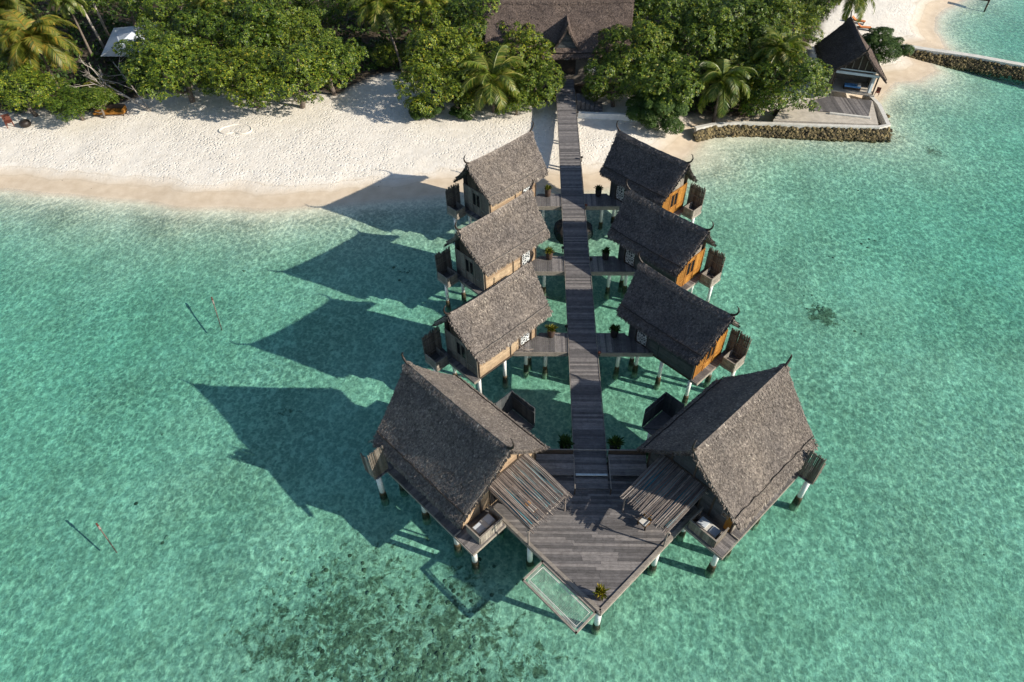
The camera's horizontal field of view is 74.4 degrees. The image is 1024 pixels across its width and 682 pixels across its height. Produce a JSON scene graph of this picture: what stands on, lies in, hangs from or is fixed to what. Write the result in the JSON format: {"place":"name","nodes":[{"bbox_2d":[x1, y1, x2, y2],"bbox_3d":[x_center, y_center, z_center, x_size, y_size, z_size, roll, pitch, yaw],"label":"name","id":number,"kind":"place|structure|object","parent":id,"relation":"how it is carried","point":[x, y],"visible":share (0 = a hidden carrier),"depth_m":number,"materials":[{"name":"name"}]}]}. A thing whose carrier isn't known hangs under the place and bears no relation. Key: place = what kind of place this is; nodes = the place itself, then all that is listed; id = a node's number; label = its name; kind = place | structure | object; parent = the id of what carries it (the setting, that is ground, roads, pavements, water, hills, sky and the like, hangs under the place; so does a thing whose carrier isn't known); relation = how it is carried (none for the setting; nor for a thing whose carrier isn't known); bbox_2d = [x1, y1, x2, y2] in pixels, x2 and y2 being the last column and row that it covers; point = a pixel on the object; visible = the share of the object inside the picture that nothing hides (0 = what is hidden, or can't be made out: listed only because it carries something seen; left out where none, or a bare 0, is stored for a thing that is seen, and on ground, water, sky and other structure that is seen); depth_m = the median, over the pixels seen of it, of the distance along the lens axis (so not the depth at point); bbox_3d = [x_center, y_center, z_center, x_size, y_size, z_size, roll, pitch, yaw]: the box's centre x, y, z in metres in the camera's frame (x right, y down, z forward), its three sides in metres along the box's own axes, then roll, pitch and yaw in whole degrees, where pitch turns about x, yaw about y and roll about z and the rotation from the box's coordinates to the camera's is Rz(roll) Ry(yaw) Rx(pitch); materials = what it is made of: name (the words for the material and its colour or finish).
{"place":"outdoors","nodes":[
{"label":"outdoors","id":0,"kind":"place"},
{"bbox_2d":[0,0,1023,681],"bbox_3d":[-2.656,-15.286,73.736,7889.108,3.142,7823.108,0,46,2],"label":"sand ground","id":1,"kind":"structure","parent":0,"point":[134,238],"depth_m":57.48,"materials":[{"name":"beige sand"}]},
{"bbox_2d":[0,0,39,33],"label":"palm tree","id":2,"kind":"object","parent":1,"relation":"on","point":[10,4],"visible":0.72,"depth_m":90.94,"materials":[{"name":"green plant"}]},
{"bbox_2d":[0,35,47,90],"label":"broadleaf tree","id":3,"kind":"object","parent":1,"relation":"on","point":[5,68],"visible":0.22,"depth_m":86.91,"materials":[{"name":"green plant"}]},
{"bbox_2d":[0,62,69,116],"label":"broadleaf tree","id":4,"kind":"object","parent":1,"relation":"on","point":[21,75],"visible":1,"depth_m":82.29,"materials":[{"name":"green plant"}]},
{"bbox_2d":[0,9,81,88],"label":"palm tree","id":5,"kind":"object","parent":1,"relation":"on","point":[30,37],"visible":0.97,"depth_m":84.56,"materials":[{"name":"green plant"}]},
{"bbox_2d":[44,0,94,59],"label":"palm tree","id":6,"kind":"object","parent":1,"relation":"on","point":[66,7],"visible":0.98,"depth_m":91.06,"materials":[{"name":"green plant"}]},
{"bbox_2d":[43,86,100,121],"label":"broadleaf tree","id":7,"kind":"object","parent":1,"relation":"on","point":[59,104],"visible":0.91,"depth_m":82.08,"materials":[{"name":"green plant"}]},
{"bbox_2d":[73,86,119,118],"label":"broadleaf tree","id":8,"kind":"object","parent":1,"relation":"on","point":[106,97],"visible":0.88,"depth_m":82.75,"materials":[{"name":"green plant"}]},
{"bbox_2d":[82,76,116,104],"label":"palm tree","id":9,"kind":"object","parent":1,"relation":"on","point":[95,82],"visible":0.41,"depth_m":86.80,"materials":[{"name":"green plant"}]},
{"bbox_2d":[93,104,126,116],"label":"wooden settee","id":10,"kind":"object","parent":1,"relation":"on","point":[110,109],"visible":0.92,"depth_m":85.58,"materials":[{"name":"brown wood"}]},
{"bbox_2d":[72,45,150,111],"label":"dead branch","id":11,"kind":"object","parent":1,"relation":"on","point":[126,96],"visible":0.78,"depth_m":86.24,"materials":[{"name":"wood"}]},
{"bbox_2d":[83,0,159,25],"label":"broadleaf tree","id":12,"kind":"object","parent":1,"relation":"on","point":[124,12],"visible":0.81,"depth_m":97.42,"materials":[{"name":"green plant"}]},
{"bbox_2d":[101,24,156,71],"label":"shade canopy","id":13,"kind":"object","parent":1,"relation":"on","point":[119,33],"visible":0.52,"depth_m":93.20,"materials":[{"name":"fabric"}]},
{"bbox_2d":[111,20,192,81],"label":"broadleaf tree","id":14,"kind":"object","parent":1,"relation":"on","point":[149,31],"visible":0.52,"depth_m":86.08,"materials":[{"name":"green plant"}]},
{"bbox_2d":[121,0,203,38],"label":"broadleaf tree","id":15,"kind":"object","parent":1,"relation":"on","point":[150,14],"visible":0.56,"depth_m":91.79,"materials":[{"name":"green plant"}]},
{"bbox_2d":[119,30,235,102],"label":"broadleaf tree","id":16,"kind":"object","parent":1,"relation":"on","point":[152,47],"visible":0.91,"depth_m":82.37,"materials":[{"name":"green plant"}]},
{"bbox_2d":[170,0,243,55],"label":"broadleaf tree","id":17,"kind":"object","parent":1,"relation":"on","point":[188,18],"visible":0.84,"depth_m":87.42,"materials":[{"name":"green plant"}]},
{"bbox_2d":[188,0,237,52],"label":"broadleaf tree","id":18,"kind":"object","parent":1,"relation":"on","point":[200,3],"visible":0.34,"depth_m":89.25,"materials":[{"name":"green plant"}]},
{"bbox_2d":[201,45,288,108],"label":"broadleaf tree","id":19,"kind":"object","parent":1,"relation":"on","point":[223,72],"visible":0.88,"depth_m":80.90,"materials":[{"name":"green plant"}]},
{"bbox_2d":[206,0,299,69],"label":"broadleaf tree","id":20,"kind":"object","parent":1,"relation":"on","point":[249,6],"visible":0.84,"depth_m":85.73,"materials":[{"name":"green plant"}]},
{"bbox_2d":[252,0,310,30],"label":"broadleaf tree","id":21,"kind":"object","parent":1,"relation":"on","point":[287,8],"visible":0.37,"depth_m":94.71,"materials":[{"name":"green plant"}]},
{"bbox_2d":[249,0,330,70],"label":"broadleaf tree","id":22,"kind":"object","parent":1,"relation":"on","point":[302,25],"visible":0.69,"depth_m":87.84,"materials":[{"name":"green plant"}]},
{"bbox_2d":[246,42,348,110],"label":"broadleaf tree","id":23,"kind":"object","parent":1,"relation":"on","point":[285,59],"visible":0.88,"depth_m":80.89,"materials":[{"name":"green plant"}]},
{"bbox_2d":[292,0,358,37],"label":"broadleaf tree","id":24,"kind":"object","parent":1,"relation":"on","point":[342,4],"visible":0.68,"depth_m":94.06,"materials":[{"name":"green plant"}]},
{"bbox_2d":[288,28,368,95],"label":"broadleaf tree","id":25,"kind":"object","parent":1,"relation":"on","point":[351,51],"visible":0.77,"depth_m":83.36,"materials":[{"name":"green plant"}]},
{"bbox_2d":[346,0,408,75],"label":"palm tree","id":26,"kind":"object","parent":1,"relation":"on","point":[375,8],"visible":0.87,"depth_m":89.78,"materials":[{"name":"green plant"}]},
{"bbox_2d":[370,40,411,67],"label":"broadleaf tree","id":27,"kind":"object","parent":1,"relation":"on","point":[384,47],"visible":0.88,"depth_m":91.78,"materials":[{"name":"green plant"}]},
{"bbox_2d":[0,0,826,112],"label":"undergrowth","id":28,"kind":"object","parent":1,"relation":"on","point":[109,21],"visible":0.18,"depth_m":97.90,"materials":[{"name":"green plant"}]},
{"bbox_2d":[391,0,456,56],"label":"broadleaf tree","id":29,"kind":"object","parent":1,"relation":"on","point":[409,9],"visible":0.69,"depth_m":87.96,"materials":[{"name":"green plant"}]},
{"bbox_2d":[408,95,441,119],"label":"round shrub","id":30,"kind":"object","parent":1,"relation":"on","point":[417,115],"visible":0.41,"depth_m":82.20,"materials":[{"name":"green plant"}]},
{"bbox_2d":[401,0,452,59],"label":"broadleaf tree","id":31,"kind":"object","parent":1,"relation":"on","point":[428,2],"visible":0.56,"depth_m":88.15,"materials":[{"name":"green plant"}]},
{"bbox_2d":[392,51,477,115],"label":"broadleaf tree","id":32,"kind":"object","parent":1,"relation":"on","point":[423,67],"visible":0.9,"depth_m":80.88,"materials":[{"name":"green plant"}]},
{"bbox_2d":[403,17,483,91],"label":"broadleaf tree","id":33,"kind":"object","parent":1,"relation":"on","point":[437,31],"visible":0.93,"depth_m":82.65,"materials":[{"name":"green plant"}]},
{"bbox_2d":[360,352,549,574],"bbox_3d":[-3.151,7.120,45.990,11.022,12.036,10.877,-36,56,-28],"label":"thatched hut","id":34,"kind":"object","parent":1,"relation":"on","point":[450,448],"visible":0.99,"depth_m":43.72,"materials":[{"name":"brown plant"}]},
{"bbox_2d":[472,514,495,536],"bbox_3d":[-1.825,11.922,43.587,1.440,0.560,0.700,-36,56,-28],"label":"daybed","id":35,"kind":"object","parent":34,"relation":"on","point":[485,523],"visible":0.91,"depth_m":43.39,"materials":[{"name":"fabric"}]},
{"bbox_2d":[488,453,571,544],"bbox_3d":[1.173,10.360,43.719,3.900,2.920,4.228,-36,56,-28],"label":"stick awning","id":36,"kind":"object","parent":34,"relation":"attached to","point":[521,471],"visible":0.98,"depth_m":42.94,"materials":[{"name":"brown wood"}]},
{"bbox_2d":[448,102,476,120],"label":"round shrub","id":37,"kind":"object","parent":1,"relation":"on","point":[458,111],"visible":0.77,"depth_m":82.69,"materials":[{"name":"green plant"}]},
{"bbox_2d":[438,0,504,64],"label":"broadleaf tree","id":38,"kind":"object","parent":1,"relation":"on","point":[460,21],"visible":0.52,"depth_m":86.22,"materials":[{"name":"green plant"}]},
{"bbox_2d":[421,251,552,392],"bbox_3d":[-1.759,-0.748,53.933,9.697,11.316,6.097,-35,55,-28],"label":"thatched hut","id":39,"kind":"object","parent":1,"relation":"on","point":[489,328],"visible":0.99,"depth_m":52.00,"materials":[{"name":"grey plant"}]},
{"bbox_2d":[435,179,549,312],"bbox_3d":[-1.480,-7.911,60.735,9.697,11.316,6.297,-35,55,-28],"label":"thatched hut","id":40,"kind":"object","parent":1,"relation":"on","point":[495,246],"visible":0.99,"depth_m":58.77,"materials":[{"name":"grey plant"}]},
{"bbox_2d":[457,45,528,112],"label":"palm tree","id":41,"kind":"object","parent":1,"relation":"on","point":[489,74],"visible":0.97,"depth_m":80.61,"materials":[{"name":"green plant"}]},
{"bbox_2d":[445,121,548,234],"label":"thatched hut","id":42,"kind":"object","parent":1,"relation":"on","point":[496,179],"visible":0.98,"depth_m":65.53,"materials":[{"name":"grey plant"}]},
{"bbox_2d":[493,87,539,115],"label":"broadleaf tree","id":43,"kind":"object","parent":1,"relation":"on","point":[511,103],"visible":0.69,"depth_m":81.78,"materials":[{"name":"green plant"}]},
{"bbox_2d":[480,21,555,85],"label":"broadleaf tree","id":44,"kind":"object","parent":1,"relation":"on","point":[527,39],"visible":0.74,"depth_m":83.90,"materials":[{"name":"green plant"}]},
{"bbox_2d":[510,59,565,108],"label":"broadleaf tree","id":45,"kind":"object","parent":1,"relation":"on","point":[539,71],"visible":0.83,"depth_m":82.32,"materials":[{"name":"green plant"}]},
{"bbox_2d":[513,333,567,379],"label":"landing deck","id":46,"kind":"structure","parent":1,"relation":"on","point":[540,343],"depth_m":54.88,"materials":[{"name":"grey wood"}]},
{"bbox_2d":[519,256,564,295],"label":"landing deck","id":47,"kind":"structure","parent":1,"relation":"on","point":[545,268],"depth_m":61.72,"materials":[{"name":"grey wood"}]},
{"bbox_2d":[534,194,561,220],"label":"landing deck","id":48,"kind":"structure","parent":1,"relation":"on","point":[548,204],"depth_m":68.56,"materials":[{"name":"grey wood"}]},
{"bbox_2d":[482,0,634,83],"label":"forest house","id":49,"kind":"structure","parent":1,"relation":"on","point":[570,29],"depth_m":85.48,"materials":[{"name":"brown plant"}]},
{"bbox_2d":[554,58,575,73],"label":"door","id":50,"kind":"structure","parent":49,"relation":"in","point":[567,66],"depth_m":87.35,"materials":[{"name":"brown wood"}]},
{"bbox_2d":[134,148,984,681],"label":"coral","id":51,"kind":"object","parent":1,"relation":"on","point":[430,646],"visible":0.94,"depth_m":43.11},
{"bbox_2d":[554,219,592,243],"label":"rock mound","id":52,"kind":"object","parent":1,"relation":"on","point":[558,231],"visible":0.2,"depth_m":69.58,"materials":[{"name":"grey stone"}]},
{"bbox_2d":[556,79,607,474],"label":"boardwalk","id":53,"kind":"structure","parent":1,"relation":"on","point":[588,425],"depth_m":57.87,"materials":[{"name":"grey wood"}]},
{"bbox_2d":[548,449,636,458],"bbox_3d":[5.488,7.920,47.136,7.200,1.185,0.080,0,46,2],"label":"deck rail","id":54,"kind":"object","parent":53,"relation":"attached to","point":[599,449],"visible":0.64,"depth_m":46.69,"materials":[{"name":"grey wood"}]},
{"bbox_2d":[556,433,574,448],"bbox_3d":[3.705,7.298,47.454,1.277,1.640,1.500,-12,47,-10],"label":"potted plant","id":55,"kind":"object","parent":54,"relation":"attached to","point":[565,442],"visible":0.93,"depth_m":47.15,"materials":[{"name":"green plant"}]},
{"bbox_2d":[576,93,602,111],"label":"stairs","id":56,"kind":"structure","parent":1,"relation":"on","point":[583,103],"depth_m":84.18,"materials":[{"name":"grey wood"}]},
{"bbox_2d":[491,462,698,634],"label":"sun deck","id":57,"kind":"structure","parent":1,"relation":"on","point":[584,543],"depth_m":43.47,"materials":[{"name":"grey wood"}]},
{"bbox_2d":[536,450,573,476],"bbox_3d":[2.972,8.485,46.681,2.600,1.150,1.580,0,46,2],"label":"bench","id":58,"kind":"object","parent":57,"relation":"on","point":[555,462],"visible":0.76,"depth_m":46.72,"materials":[{"name":"grey wood"}]},
{"bbox_2d":[522,560,596,633],"bbox_3d":[2.826,15.499,40.971,1.810,0.192,4.550,-35,55,-28],"label":"overwater net","id":59,"kind":"object","parent":57,"relation":"attached to","point":[554,575],"visible":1,"depth_m":40.87,"materials":[{"name":"white fabric"}]},
{"bbox_2d":[575,473,607,488],"bbox_3d":[5.451,9.581,46.096,2.200,0.245,1.060,0,46,2],"label":"step","id":60,"kind":"object","parent":57,"relation":"on","point":[591,482],"visible":0.92,"depth_m":46.15,"materials":[{"name":"grey wood"}]},
{"bbox_2d":[592,582,610,600],"bbox_3d":[5.329,15.080,40.297,1.005,1.238,1.116,19,50,18],"label":"potted plant","id":61,"kind":"object","parent":57,"relation":"on","point":[600,593],"visible":1,"depth_m":40.05,"materials":[{"name":"green plant"}]},
{"bbox_2d":[607,450,646,475],"bbox_3d":[7.970,8.511,46.542,2.600,1.150,1.580,0,46,2],"label":"bench","id":62,"kind":"object","parent":57,"relation":"on","point":[627,463],"visible":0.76,"depth_m":46.56,"materials":[{"name":"grey wood"}]},
{"bbox_2d":[606,435,624,448],"bbox_3d":[7.309,7.248,47.417,1.375,1.643,1.176,24,51,22],"label":"potted plant","id":63,"kind":"object","parent":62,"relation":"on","point":[615,442],"visible":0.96,"depth_m":47.06,"materials":[{"name":"green plant"}]},
{"bbox_2d":[637,514,651,530],"bbox_3d":[8.619,11.640,43.690,0.720,0.950,0.690,-34,55,-27],"label":"armchair","id":64,"kind":"object","parent":57,"relation":"on","point":[643,522],"visible":0.91,"depth_m":43.61,"materials":[{"name":"white fabric"}]},
{"bbox_2d":[581,81,613,101],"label":"broadleaf tree","id":65,"kind":"object","parent":1,"relation":"on","point":[591,96],"visible":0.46,"depth_m":84.23,"materials":[{"name":"green plant"}]},
{"bbox_2d":[584,194,620,229],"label":"landing deck","id":66,"kind":"structure","parent":1,"relation":"on","point":[605,202],"depth_m":68.43,"materials":[{"name":"grey wood"}]},
{"bbox_2d":[576,111,637,121],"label":"garden wall","id":67,"kind":"structure","parent":1,"relation":"on","point":[606,115],"depth_m":82.94,"materials":[{"name":"white paint"}]},
{"bbox_2d":[590,256,635,299],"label":"landing deck","id":68,"kind":"structure","parent":1,"relation":"on","point":[610,266],"depth_m":61.55,"materials":[{"name":"grey wood"}]},
{"bbox_2d":[582,51,649,106],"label":"broadleaf tree","id":69,"kind":"object","parent":1,"relation":"on","point":[600,69],"visible":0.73,"depth_m":80.81,"materials":[{"name":"green plant"}]},
{"bbox_2d":[596,333,652,379],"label":"landing deck","id":70,"kind":"structure","parent":1,"relation":"on","point":[626,346],"depth_m":54.70,"materials":[{"name":"grey wood"}]},
{"bbox_2d":[591,19,675,91],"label":"broadleaf tree","id":71,"kind":"object","parent":1,"relation":"on","point":[651,39],"visible":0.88,"depth_m":82.32,"materials":[{"name":"green plant"}]},
{"bbox_2d":[599,121,705,222],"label":"thatched hut","id":72,"kind":"object","parent":1,"relation":"on","point":[655,175],"visible":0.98,"depth_m":65.13,"materials":[{"name":"grey plant"}]},
{"bbox_2d":[615,184,624,201],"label":"door","id":73,"kind":"structure","parent":72,"relation":"in","point":[619,195],"depth_m":67.83,"materials":[{"name":"grey wood"}]},
{"bbox_2d":[625,87,689,134],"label":"round shrub","id":74,"kind":"object","parent":1,"relation":"on","point":[650,117],"visible":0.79,"depth_m":79.05,"materials":[{"name":"green plant"}]},
{"bbox_2d":[617,51,704,117],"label":"broadleaf tree","id":75,"kind":"object","parent":1,"relation":"on","point":[665,67],"visible":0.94,"depth_m":78.46,"materials":[{"name":"green plant"}]},
{"bbox_2d":[607,179,725,301],"bbox_3d":[13.392,-7.855,60.340,6.212,11.316,9.697,-35,55,-28],"label":"thatched hut","id":76,"kind":"object","parent":1,"relation":"on","point":[670,245],"visible":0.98,"depth_m":58.33,"materials":[{"name":"grey plant"}]},
{"bbox_2d":[624,250,635,267],"bbox_3d":[10.649,-7.615,60.841,0.055,1.910,1.160,-35,55,-28],"label":"door","id":77,"kind":"structure","parent":76,"relation":"in","point":[629,258],"depth_m":60.97,"materials":[{"name":"grey wood"}]},
{"bbox_2d":[632,0,708,50],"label":"broadleaf tree","id":78,"kind":"object","parent":1,"relation":"on","point":[665,5],"visible":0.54,"depth_m":85.61,"materials":[{"name":"green plant"}]},
{"bbox_2d":[616,251,751,406],"bbox_3d":[13.153,-0.645,53.493,6.232,11.316,9.697,-35,55,-28],"label":"thatched hut","id":79,"kind":"object","parent":1,"relation":"on","point":[679,329],"visible":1,"depth_m":51.71,"materials":[{"name":"brown plant"}]},
{"bbox_2d":[635,329,647,346],"bbox_3d":[10.421,-0.414,54.002,0.055,1.910,1.160,-35,55,-28],"label":"door","id":80,"kind":"structure","parent":79,"relation":"in","point":[640,338],"depth_m":54.21,"materials":[{"name":"grey wood"}]},
{"bbox_2d":[653,0,750,80],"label":"broadleaf tree","id":81,"kind":"object","parent":1,"relation":"on","point":[713,39],"visible":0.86,"depth_m":83.36,"materials":[{"name":"green plant"}]},
{"bbox_2d":[694,59,757,122],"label":"palm tree","id":82,"kind":"object","parent":1,"relation":"on","point":[725,78],"visible":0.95,"depth_m":79.03,"materials":[{"name":"green plant"}]},
{"bbox_2d":[635,354,826,578],"bbox_3d":[14.052,7.203,45.516,10.877,12.036,11.003,-34,55,-27],"label":"thatched hut","id":83,"kind":"object","parent":1,"relation":"on","point":[741,447],"visible":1,"depth_m":43.20,"materials":[{"name":"brown plant"}]},
{"bbox_2d":[620,454,707,546],"bbox_3d":[9.582,10.401,43.484,4.226,2.924,3.900,-34,55,-27],"label":"stick awning","id":84,"kind":"object","parent":83,"relation":"attached to","point":[661,479],"visible":1,"depth_m":42.69,"materials":[{"name":"brown wood"}]},
{"bbox_2d":[696,516,720,538],"bbox_3d":[12.552,11.995,43.186,0.700,0.560,1.440,-34,55,-27],"label":"daybed","id":85,"kind":"object","parent":83,"relation":"on","point":[708,527],"visible":0.93,"depth_m":42.99,"materials":[{"name":"fabric"}]},
{"bbox_2d":[706,38,765,97],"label":"broadleaf tree","id":86,"kind":"object","parent":1,"relation":"on","point":[735,56],"visible":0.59,"depth_m":82.17,"materials":[{"name":"green plant"}]},
{"bbox_2d":[702,0,784,56],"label":"broadleaf tree","id":87,"kind":"object","parent":1,"relation":"on","point":[739,9],"visible":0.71,"depth_m":83.99,"materials":[{"name":"green plant"}]},
{"bbox_2d":[731,76,782,113],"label":"broadleaf tree","id":88,"kind":"object","parent":1,"relation":"on","point":[751,91],"visible":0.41,"depth_m":81.31,"materials":[{"name":"green plant"}]},
{"bbox_2d":[724,16,802,75],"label":"broadleaf tree","id":89,"kind":"object","parent":1,"relation":"on","point":[784,28],"visible":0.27,"depth_m":83.63,"materials":[{"name":"green plant"}]},
{"bbox_2d":[752,26,813,98],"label":"palm tree","id":90,"kind":"object","parent":1,"relation":"on","point":[783,43],"visible":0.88,"depth_m":79.96,"materials":[{"name":"green plant"}]},
{"bbox_2d":[743,0,824,43],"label":"broadleaf tree","id":91,"kind":"object","parent":1,"relation":"on","point":[804,20],"visible":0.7,"depth_m":85.86,"materials":[{"name":"green plant"}]},
{"bbox_2d":[737,51,832,118],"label":"broadleaf tree","id":92,"kind":"object","parent":1,"relation":"on","point":[806,74],"visible":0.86,"depth_m":79.45,"materials":[{"name":"green plant"}]},
{"bbox_2d":[693,95,890,137],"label":"seawall","id":93,"kind":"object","parent":1,"relation":"on","point":[882,118],"visible":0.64,"depth_m":81.25,"materials":[{"name":"white concrete"}]},
{"bbox_2d":[693,124,892,142],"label":"rocks","id":94,"kind":"object","parent":1,"relation":"on","point":[834,134],"visible":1,"depth_m":81.03,"materials":[{"name":"grey stone"}]},
{"bbox_2d":[778,0,839,34],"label":"broadleaf tree","id":95,"kind":"object","parent":1,"relation":"on","point":[828,10],"visible":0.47,"depth_m":89.53,"materials":[{"name":"green plant"}]},
{"bbox_2d":[773,96,877,124],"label":"villa terrace","id":96,"kind":"structure","parent":1,"relation":"on","point":[828,104],"depth_m":82.60,"materials":[{"name":"wood"}]},
{"bbox_2d":[813,10,886,96],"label":"open front villa","id":97,"kind":"object","parent":1,"relation":"on","point":[845,51],"visible":0.96,"depth_m":85.16,"materials":[{"name":"brown plant"}]},
{"bbox_2d":[830,0,874,22],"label":"palm tree","id":98,"kind":"object","parent":1,"relation":"on","point":[859,6],"visible":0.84,"depth_m":88.59,"materials":[{"name":"green plant"}]},
{"bbox_2d":[862,26,914,64],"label":"round shrub","id":99,"kind":"object","parent":1,"relation":"on","point":[873,37],"visible":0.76,"depth_m":89.65,"materials":[{"name":"green plant"}]},
{"bbox_2d":[903,44,1023,84],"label":"breakwater","id":100,"kind":"object","parent":1,"relation":"on","point":[969,55],"visible":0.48,"depth_m":92.79,"materials":[{"name":"white concrete"}]},
{"bbox_2d":[905,49,1023,81],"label":"rocks","id":101,"kind":"object","parent":1,"relation":"on","point":[1006,71],"visible":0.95,"depth_m":92.84,"materials":[{"name":"grey stone"}]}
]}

